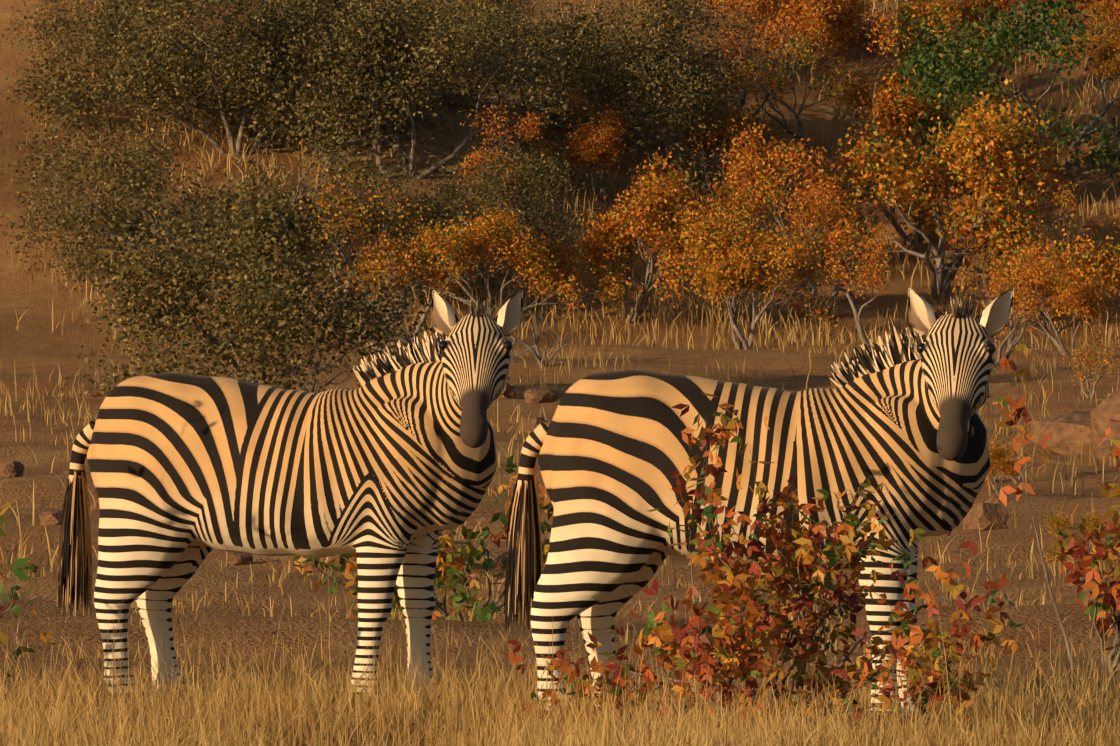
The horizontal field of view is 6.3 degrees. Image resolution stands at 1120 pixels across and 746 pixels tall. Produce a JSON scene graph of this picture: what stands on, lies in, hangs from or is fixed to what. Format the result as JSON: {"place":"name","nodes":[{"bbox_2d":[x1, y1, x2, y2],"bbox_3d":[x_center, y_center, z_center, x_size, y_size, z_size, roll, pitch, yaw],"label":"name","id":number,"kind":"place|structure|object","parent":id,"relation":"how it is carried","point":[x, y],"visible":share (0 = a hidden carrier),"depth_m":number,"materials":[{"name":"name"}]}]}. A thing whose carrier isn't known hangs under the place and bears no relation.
{"place":"outdoors","nodes":[
{"label":"outdoors","id":0,"kind":"place"},
{"bbox_2d":[0,539,1118,692],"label":"grass","id":1,"kind":"structure","parent":0,"point":[495,587],"depth_m":50.87,"materials":[{"name":"plant"}]},
{"bbox_2d":[0,0,1119,745],"bbox_3d":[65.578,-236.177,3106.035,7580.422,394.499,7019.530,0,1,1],"label":"ground","id":2,"kind":"structure","parent":0,"point":[40,346],"depth_m":153.22,"materials":[{"name":"soil"}]},
{"bbox_2d":[0,461,23,476],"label":"rock","id":3,"kind":"object","parent":2,"relation":"on","point":[15,467],"visible":0.92,"depth_m":86.34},
{"bbox_2d":[0,502,59,700],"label":"shrub","id":4,"kind":"object","parent":2,"relation":"on","point":[19,572],"depth_m":38.72,"materials":[{"name":"plant"}]},
{"bbox_2d":[39,510,61,524],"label":"rock","id":5,"kind":"object","parent":2,"relation":"on","point":[53,517],"visible":0.44,"depth_m":74.00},
{"bbox_2d":[16,0,231,102],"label":"olive bush","id":6,"kind":"object","parent":2,"relation":"on","point":[112,36],"visible":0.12,"depth_m":174.31,"materials":[{"name":"green plant"}]},
{"bbox_2d":[0,0,262,106],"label":"olive bush","id":7,"kind":"object","parent":2,"relation":"on","point":[104,22],"visible":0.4,"depth_m":173.53,"materials":[{"name":"green plant"}]},
{"bbox_2d":[11,140,294,278],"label":"olive bush","id":8,"kind":"object","parent":2,"relation":"on","point":[127,241],"visible":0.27,"depth_m":164.11,"materials":[{"name":"green plant"}]},
{"bbox_2d":[0,88,327,289],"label":"olive bush","id":9,"kind":"object","parent":2,"relation":"on","point":[129,177],"visible":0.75,"depth_m":163.73,"materials":[{"name":"green plant"}]},
{"bbox_2d":[35,1,415,170],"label":"olive bush","id":10,"kind":"object","parent":2,"relation":"on","point":[214,142],"visible":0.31,"depth_m":171.00,"materials":[{"name":"green plant"}]},
{"bbox_2d":[0,0,457,176],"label":"olive bush","id":11,"kind":"object","parent":2,"relation":"on","point":[159,73],"visible":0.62,"depth_m":170.89,"materials":[{"name":"green plant"}]},
{"bbox_2d":[228,552,252,563],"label":"rock","id":12,"kind":"object","parent":2,"relation":"on","point":[239,558],"visible":0.98,"depth_m":66.38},
{"bbox_2d":[125,172,410,389],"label":"olive bush","id":13,"kind":"object","parent":2,"relation":"on","point":[236,362],"visible":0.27,"depth_m":136.71,"materials":[{"name":"green plant"}]},
{"bbox_2d":[47,134,512,397],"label":"olive bush","id":14,"kind":"object","parent":2,"relation":"on","point":[252,261],"visible":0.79,"depth_m":136.25,"materials":[{"name":"green plant"}]},
{"bbox_2d":[57,290,522,708],"bbox_3d":[-1.006,0.511,39.688,2.002,1.678,0.801,0,1,28],"label":"zebra","id":15,"kind":"object","parent":2,"relation":"on","point":[385,472],"visible":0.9,"depth_m":39.52,"materials":[{"name":"multicoloured"}]},
{"bbox_2d":[224,121,376,229],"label":"bare bush","id":16,"kind":"object","parent":2,"relation":"on","point":[302,191],"visible":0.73,"depth_m":166.84,"materials":[{"name":"brown plant"}]},
{"bbox_2d":[284,364,358,391],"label":"bush","id":17,"kind":"object","parent":2,"relation":"on","point":[316,382],"visible":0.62,"depth_m":126.62,"materials":[{"name":"brown plant"}]},
{"bbox_2d":[287,309,364,391],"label":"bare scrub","id":18,"kind":"object","parent":2,"relation":"on","point":[314,381],"visible":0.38,"depth_m":138.62,"materials":[{"name":"brown plant"}]},
{"bbox_2d":[249,0,427,79],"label":"olive bush","id":19,"kind":"object","parent":2,"relation":"on","point":[328,6],"visible":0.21,"depth_m":177.32,"materials":[{"name":"green plant"}]},
{"bbox_2d":[301,180,414,294],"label":"sparse bush","id":20,"kind":"object","parent":2,"relation":"on","point":[333,270],"visible":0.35,"depth_m":164.15,"materials":[{"name":"brown plant"}]},
{"bbox_2d":[248,9,560,188],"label":"olive bush","id":21,"kind":"object","parent":2,"relation":"on","point":[449,158],"visible":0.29,"depth_m":170.95,"materials":[{"name":"green plant"}]},
{"bbox_2d":[209,0,603,218],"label":"olive bush","id":22,"kind":"object","parent":2,"relation":"on","point":[383,25],"visible":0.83,"depth_m":170.48,"materials":[{"name":"green plant"}]},
{"bbox_2d":[315,222,513,363],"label":"bare bush","id":23,"kind":"object","parent":2,"relation":"on","point":[422,319],"visible":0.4,"depth_m":149.92,"materials":[{"name":"brown plant"}]},
{"bbox_2d":[291,455,553,624],"bbox_3d":[-0.470,0.913,51.538,1.854,1.123,1.529,0,1,1],"label":"shrub","id":24,"kind":"object","parent":2,"relation":"on","point":[472,551],"depth_m":51.45,"materials":[{"name":"plant"}]},
{"bbox_2d":[327,120,591,306],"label":"olive bush","id":25,"kind":"object","parent":2,"relation":"on","point":[534,181],"visible":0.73,"depth_m":166.27,"materials":[{"name":"green plant"}]},
{"bbox_2d":[369,145,573,290],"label":"olive bush","id":26,"kind":"object","parent":2,"relation":"on","point":[521,190],"visible":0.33,"depth_m":166.56,"materials":[{"name":"green plant"}]},
{"bbox_2d":[418,92,525,186],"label":"bare bush","id":27,"kind":"object","parent":2,"relation":"on","point":[445,169],"visible":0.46,"depth_m":171.27,"materials":[{"name":"brown plant"}]},
{"bbox_2d":[460,551,507,578],"bbox_3d":[-0.427,1.213,64.320,0.375,0.176,0.393,0,1,-29],"label":"rock","id":28,"kind":"object","parent":2,"relation":"on","point":[499,558],"visible":0.21,"depth_m":64.17,"materials":[{"name":"stone"}]},
{"bbox_2d":[399,0,604,98],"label":"olive bush","id":29,"kind":"object","parent":2,"relation":"on","point":[491,14],"visible":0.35,"depth_m":177.58,"materials":[{"name":"green plant"}]},
{"bbox_2d":[439,0,573,86],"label":"olive bush","id":30,"kind":"object","parent":2,"relation":"on","point":[499,72],"visible":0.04,"depth_m":178.03,"materials":[{"name":"green plant"}]},
{"bbox_2d":[498,381,516,397],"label":"rock","id":31,"kind":"object","parent":2,"relation":"on","point":[509,391],"visible":0.5,"depth_m":134.67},
{"bbox_2d":[466,260,583,369],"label":"bare bush","id":32,"kind":"object","parent":2,"relation":"on","point":[538,357],"visible":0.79,"depth_m":150.18,"materials":[{"name":"brown plant"}]},
{"bbox_2d":[519,417,549,432],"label":"rock","id":33,"kind":"object","parent":2,"relation":"on","point":[529,425],"visible":0.58,"depth_m":111.02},
{"bbox_2d":[523,388,558,402],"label":"rock","id":34,"kind":"object","parent":2,"relation":"on","point":[537,395],"visible":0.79,"depth_m":133.19,"materials":[{"name":"stone"}]},
{"bbox_2d":[0,262,1118,586],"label":"grass","id":35,"kind":"structure","parent":2,"relation":"on","point":[88,410],"depth_m":114.19,"materials":[{"name":"plant"}]},
{"bbox_2d":[363,0,791,224],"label":"olive bush","id":36,"kind":"object","parent":2,"relation":"on","point":[656,87],"visible":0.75,"depth_m":174.25,"materials":[{"name":"green plant"}]},
{"bbox_2d":[527,82,630,181],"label":"bush","id":37,"kind":"object","parent":2,"relation":"on","point":[577,147],"visible":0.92,"depth_m":172.56,"materials":[{"name":"orange plant"}]},
{"bbox_2d":[547,101,618,202],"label":"bush","id":38,"kind":"object","parent":2,"relation":"on","point":[604,184],"visible":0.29,"depth_m":172.82,"materials":[{"name":"brown plant"}]},
{"bbox_2d":[429,0,755,197],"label":"olive bush","id":39,"kind":"object","parent":2,"relation":"on","point":[576,124],"visible":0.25,"depth_m":174.79,"materials":[{"name":"green plant"}]},
{"bbox_2d":[585,39,703,141],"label":"bare bush","id":40,"kind":"object","parent":2,"relation":"on","point":[618,113],"visible":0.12,"depth_m":175.48,"materials":[{"name":"brown plant"}]},
{"bbox_2d":[593,159,720,322],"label":"bush","id":41,"kind":"object","parent":2,"relation":"on","point":[647,287],"visible":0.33,"depth_m":164.38,"materials":[{"name":"brown plant"}]},
{"bbox_2d":[570,139,754,307],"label":"bush","id":42,"kind":"object","parent":2,"relation":"on","point":[644,214],"visible":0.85,"depth_m":163.87,"materials":[{"name":"orange plant"}]},
{"bbox_2d":[633,0,753,22],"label":"bush","id":43,"kind":"object","parent":2,"relation":"on","point":[719,7],"visible":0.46,"depth_m":180.22,"materials":[{"name":"orange plant"}]},
{"bbox_2d":[678,365,724,380],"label":"olive scrub","id":44,"kind":"object","parent":2,"relation":"on","point":[703,374],"visible":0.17,"depth_m":134.86,"materials":[{"name":"green plant"}]},
{"bbox_2d":[643,223,762,321],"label":"bare bush","id":45,"kind":"object","parent":2,"relation":"on","point":[717,308],"visible":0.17,"depth_m":165.15,"materials":[{"name":"brown plant"}]},
{"bbox_2d":[702,75,766,191],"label":"bush","id":46,"kind":"object","parent":2,"relation":"on","point":[707,169],"visible":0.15,"depth_m":175.32,"materials":[{"name":"brown plant"}]},
{"bbox_2d":[662,8,831,122],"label":"bare bush","id":47,"kind":"object","parent":2,"relation":"on","point":[744,96],"visible":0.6,"depth_m":177.99,"materials":[{"name":"brown plant"}]},
{"bbox_2d":[504,288,1013,728],"bbox_3d":[0.780,0.528,38.272,1.948,1.704,0.846,0,1,20],"label":"zebra","id":48,"kind":"object","parent":2,"relation":"on","point":[903,423],"visible":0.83,"depth_m":38.08,"materials":[{"name":"multicoloured"}]},
{"bbox_2d":[698,183,819,349],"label":"branches","id":49,"kind":"object","parent":2,"relation":"on","point":[732,305],"visible":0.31,"depth_m":160.03,"materials":[{"name":"brown plant"}]},
{"bbox_2d":[506,393,1026,737],"bbox_3d":[0.684,0.788,36.873,2.198,1.431,1.210,1,1,37],"label":"shrub","id":50,"kind":"object","parent":2,"relation":"on","point":[805,554],"depth_m":36.85,"materials":[{"name":"plant"}]},
{"bbox_2d":[713,36,843,146],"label":"branches","id":51,"kind":"object","parent":2,"relation":"on","point":[800,130],"visible":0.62,"depth_m":178.23,"materials":[{"name":"brown plant"}]},
{"bbox_2d":[679,158,899,320],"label":"branches","id":52,"kind":"object","parent":2,"relation":"on","point":[837,288],"visible":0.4,"depth_m":166.60,"materials":[{"name":"brown plant"}]},
{"bbox_2d":[722,0,872,78],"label":"branches","id":53,"kind":"object","parent":2,"relation":"on","point":[786,66],"visible":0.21,"depth_m":181.29,"materials":[{"name":"orange plant"}]},
{"bbox_2d":[773,183,906,301],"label":"mopane tree","id":54,"kind":"object","parent":2,"relation":"on","point":[837,241],"visible":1,"depth_m":157.05,"materials":[{"name":"orange plant"}]},
{"bbox_2d":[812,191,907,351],"bbox_3d":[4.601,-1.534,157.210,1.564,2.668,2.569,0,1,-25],"label":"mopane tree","id":55,"kind":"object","parent":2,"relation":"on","point":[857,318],"visible":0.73,"depth_m":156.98,"materials":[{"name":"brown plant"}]},
{"bbox_2d":[846,15,959,189],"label":"branches","id":56,"kind":"object","parent":2,"relation":"on","point":[874,141],"visible":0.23,"depth_m":175.93,"materials":[{"name":"brown plant"}]},
{"bbox_2d":[825,0,984,155],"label":"foliage","id":57,"kind":"object","parent":2,"relation":"on","point":[883,94],"visible":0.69,"depth_m":175.85,"materials":[{"name":"orange plant"}]},
{"bbox_2d":[865,127,986,243],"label":"branches","id":58,"kind":"object","parent":2,"relation":"on","point":[900,231],"visible":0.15,"depth_m":172.42,"materials":[{"name":"brown plant"}]},
{"bbox_2d":[788,78,1076,329],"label":"foliage","id":59,"kind":"object","parent":2,"relation":"on","point":[1013,168],"visible":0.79,"depth_m":168.26,"materials":[{"name":"orange plant"}]},
{"bbox_2d":[962,502,1010,529],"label":"rock","id":60,"kind":"object","parent":2,"relation":"on","point":[986,515],"visible":0.92,"depth_m":69.00,"materials":[{"name":"stone"}]},
{"bbox_2d":[862,0,1119,206],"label":"foliage","id":61,"kind":"object","parent":2,"relation":"on","point":[940,67],"visible":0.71,"depth_m":174.31,"materials":[{"name":"green plant"}]},
{"bbox_2d":[930,263,1058,366],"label":"bare bush","id":62,"kind":"object","parent":2,"relation":"on","point":[1011,343],"visible":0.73,"depth_m":147.78,"materials":[{"name":"brown plant"}]},
{"bbox_2d":[987,459,1006,495],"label":"branches","id":63,"kind":"object","parent":2,"relation":"on","point":[995,488],"visible":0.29,"depth_m":77.89,"materials":[{"name":"grey plant"}]},
{"bbox_2d":[950,210,1053,308],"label":"sparse bush","id":64,"kind":"object","parent":2,"relation":"on","point":[1000,275],"visible":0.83,"depth_m":165.53,"materials":[{"name":"orange plant"}]},
{"bbox_2d":[914,84,1090,211],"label":"foliage","id":65,"kind":"object","parent":2,"relation":"on","point":[998,102],"visible":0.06,"depth_m":173.42,"materials":[{"name":"orange plant"}]},
{"bbox_2d":[984,436,1021,488],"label":"foliage","id":66,"kind":"object","parent":2,"relation":"on","point":[1003,463],"visible":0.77,"depth_m":77.88,"materials":[{"name":"orange plant"}]},
{"bbox_2d":[971,226,1039,304],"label":"branches","id":67,"kind":"object","parent":2,"relation":"on","point":[993,274],"visible":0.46,"depth_m":165.20,"materials":[{"name":"brown plant"}]},
{"bbox_2d":[893,0,1119,45],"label":"foliage","id":68,"kind":"object","parent":2,"relation":"on","point":[967,10],"visible":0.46,"depth_m":183.09,"materials":[{"name":"orange plant"}]},
{"bbox_2d":[911,0,1119,178],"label":"branches","id":69,"kind":"object","parent":2,"relation":"on","point":[1089,130],"visible":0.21,"depth_m":175.82,"materials":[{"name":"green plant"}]},
{"bbox_2d":[989,429,1058,479],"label":"foliage","id":70,"kind":"object","parent":2,"relation":"on","point":[1012,451],"visible":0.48,"depth_m":83.99,"materials":[{"name":"orange plant"}]},
{"bbox_2d":[993,133,1085,221],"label":"foliage","id":71,"kind":"object","parent":2,"relation":"on","point":[1070,195],"visible":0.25,"depth_m":170.75,"materials":[{"name":"orange plant"}]},
{"bbox_2d":[1008,179,1073,247],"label":"branches","id":72,"kind":"object","parent":2,"relation":"on","point":[1047,219],"visible":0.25,"depth_m":170.77,"materials":[{"name":"brown plant"}]},
{"bbox_2d":[1005,266,1086,355],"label":"bush branches","id":73,"kind":"object","parent":2,"relation":"on","point":[1059,345],"visible":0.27,"depth_m":153.72,"materials":[{"name":"brown plant"}]},
{"bbox_2d":[995,238,1107,342],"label":"bush foliage","id":74,"kind":"object","parent":2,"relation":"on","point":[1079,296],"visible":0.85,"depth_m":153.67,"materials":[{"name":"orange plant"}]},
{"bbox_2d":[988,344,1119,671],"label":"shrub","id":75,"kind":"object","parent":2,"relation":"on","point":[1111,591],"depth_m":44.19,"materials":[{"name":"plant"}]},
{"bbox_2d":[1030,411,1098,454],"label":"rock","id":76,"kind":"object","parent":2,"relation":"on","point":[1066,431],"visible":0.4,"depth_m":93.42,"materials":[{"name":"stone"}]},
{"bbox_2d":[1039,505,1119,561],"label":"foliage","id":77,"kind":"object","parent":2,"relation":"on","point":[1058,522],"visible":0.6,"depth_m":66.31,"materials":[{"name":"orange plant"}]},
{"bbox_2d":[1050,22,1119,110],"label":"branches","id":78,"kind":"object","parent":2,"relation":"on","point":[1103,92],"visible":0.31,"depth_m":178.97,"materials":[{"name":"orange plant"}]},
{"bbox_2d":[1051,327,1119,392],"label":"foliage","id":79,"kind":"object","parent":2,"relation":"on","point":[1099,362],"visible":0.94,"depth_m":132.78,"materials":[{"name":"orange plant"}]},
{"bbox_2d":[1061,89,1119,189],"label":"branches","id":80,"kind":"object","parent":2,"relation":"on","point":[1118,145],"visible":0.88,"depth_m":175.12,"materials":[{"name":"brown plant"}]},
{"bbox_2d":[1062,336,1119,397],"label":"branches","id":81,"kind":"object","parent":2,"relation":"on","point":[1088,389],"visible":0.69,"depth_m":132.65,"materials":[{"name":"brown plant"}]},
{"bbox_2d":[1080,572,1119,606],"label":"rock","id":82,"kind":"object","parent":2,"relation":"on","point":[1086,600],"visible":0.21,"depth_m":51.37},
{"bbox_2d":[1090,388,1119,447],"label":"rock","id":83,"kind":"object","parent":2,"relation":"on","point":[1104,411],"visible":0.69,"depth_m":91.23,"materials":[{"name":"stone"}]},
{"bbox_2d":[1093,436,1119,466],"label":"rock","id":84,"kind":"object","parent":2,"relation":"on","point":[1102,452],"visible":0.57,"depth_m":90.30,"materials":[{"name":"stone"}]},
{"bbox_2d":[0,573,1119,745],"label":"grass","id":85,"kind":"structure","parent":0,"point":[1056,733],"depth_m":37.10,"materials":[{"name":"plant"}]},
{"bbox_2d":[9,0,1119,349],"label":"hill grass","id":86,"kind":"structure","parent":0,"point":[709,310],"depth_m":168.69,"materials":[{"name":"plant"}]},
{"bbox_2d":[270,162,435,297],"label":"sparse bush","id":87,"kind":"object","parent":86,"relation":"on","point":[339,199],"visible":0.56,"depth_m":164.28,"materials":[{"name":"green plant"}]},
{"bbox_2d":[343,199,648,323],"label":"bush foliage","id":88,"kind":"object","parent":86,"relation":"on","point":[455,242],"visible":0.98,"depth_m":163.68,"materials":[{"name":"orange plant"}]},
{"bbox_2d":[445,99,548,210],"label":"bush foliage","id":89,"kind":"object","parent":86,"relation":"on","point":[526,128],"visible":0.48,"depth_m":169.41,"materials":[{"name":"green plant"}]},
{"bbox_2d":[371,221,626,317],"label":"bush branches","id":90,"kind":"object","parent":86,"relation":"on","point":[465,289],"visible":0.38,"depth_m":163.83,"materials":[{"name":"brown plant"}]},
{"bbox_2d":[474,121,530,241],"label":"bush branches","id":91,"kind":"object","parent":86,"relation":"on","point":[524,221],"visible":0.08,"depth_m":169.27,"materials":[{"name":"brown plant"}]},
{"bbox_2d":[621,119,748,212],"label":"sparse bush","id":92,"kind":"object","parent":86,"relation":"on","point":[638,174],"visible":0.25,"depth_m":172.73,"materials":[{"name":"orange plant"}]},
{"bbox_2d":[674,55,788,182],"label":"foliage","id":93,"kind":"object","parent":86,"relation":"on","point":[722,136],"visible":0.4,"depth_m":175.06,"materials":[{"name":"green plant"}]},
{"bbox_2d":[670,155,842,338],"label":"foliage","id":94,"kind":"object","parent":86,"relation":"on","point":[709,274],"visible":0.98,"depth_m":159.97,"materials":[{"name":"orange plant"}]},
{"bbox_2d":[685,117,850,255],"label":"foliage","id":95,"kind":"object","parent":86,"relation":"on","point":[739,167],"visible":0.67,"depth_m":170.00,"materials":[{"name":"orange plant"}]},
{"bbox_2d":[733,127,820,271],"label":"branches","id":96,"kind":"object","parent":86,"relation":"on","point":[782,224],"visible":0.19,"depth_m":170.03,"materials":[{"name":"brown plant"}]},
{"bbox_2d":[714,22,860,144],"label":"foliage","id":97,"kind":"object","parent":86,"relation":"on","point":[775,80],"visible":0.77,"depth_m":178.06,"materials":[{"name":"orange plant"}]},
{"bbox_2d":[706,0,887,70],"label":"foliage","id":98,"kind":"object","parent":86,"relation":"on","point":[846,18],"visible":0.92,"depth_m":180.77,"materials":[{"name":"orange plant"}]},
{"bbox_2d":[890,0,961,39],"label":"foliage","id":99,"kind":"object","parent":86,"relation":"on","point":[911,13],"visible":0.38,"depth_m":182.52,"materials":[{"name":"orange plant"}]},
{"bbox_2d":[818,109,1046,311],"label":"branches","id":100,"kind":"object","parent":86,"relation":"on","point":[940,270],"visible":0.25,"depth_m":168.78,"materials":[{"name":"brown plant"}]},
{"bbox_2d":[899,0,1021,85],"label":"foliage","id":101,"kind":"object","parent":86,"relation":"on","point":[942,7],"visible":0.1,"depth_m":179.87,"materials":[{"name":"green plant"}]},
{"bbox_2d":[918,0,1119,56],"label":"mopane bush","id":102,"kind":"object","parent":86,"relation":"on","point":[1056,38],"visible":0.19,"depth_m":183.42,"materials":[{"name":"orange plant"}]},
{"bbox_2d":[1008,208,1119,293],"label":"sparse bush","id":103,"kind":"object","parent":86,"relation":"on","point":[1077,238],"visible":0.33,"depth_m":167.16,"materials":[{"name":"orange plant"}]},
{"bbox_2d":[1020,0,1119,85],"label":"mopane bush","id":104,"kind":"object","parent":86,"relation":"on","point":[1099,61],"visible":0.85,"depth_m":178.93,"materials":[{"name":"orange plant"}]},
{"bbox_2d":[1042,223,1119,335],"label":"bush","id":105,"kind":"object","parent":86,"relation":"on","point":[1103,263],"visible":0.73,"depth_m":166.01,"materials":[{"name":"orange plant"}]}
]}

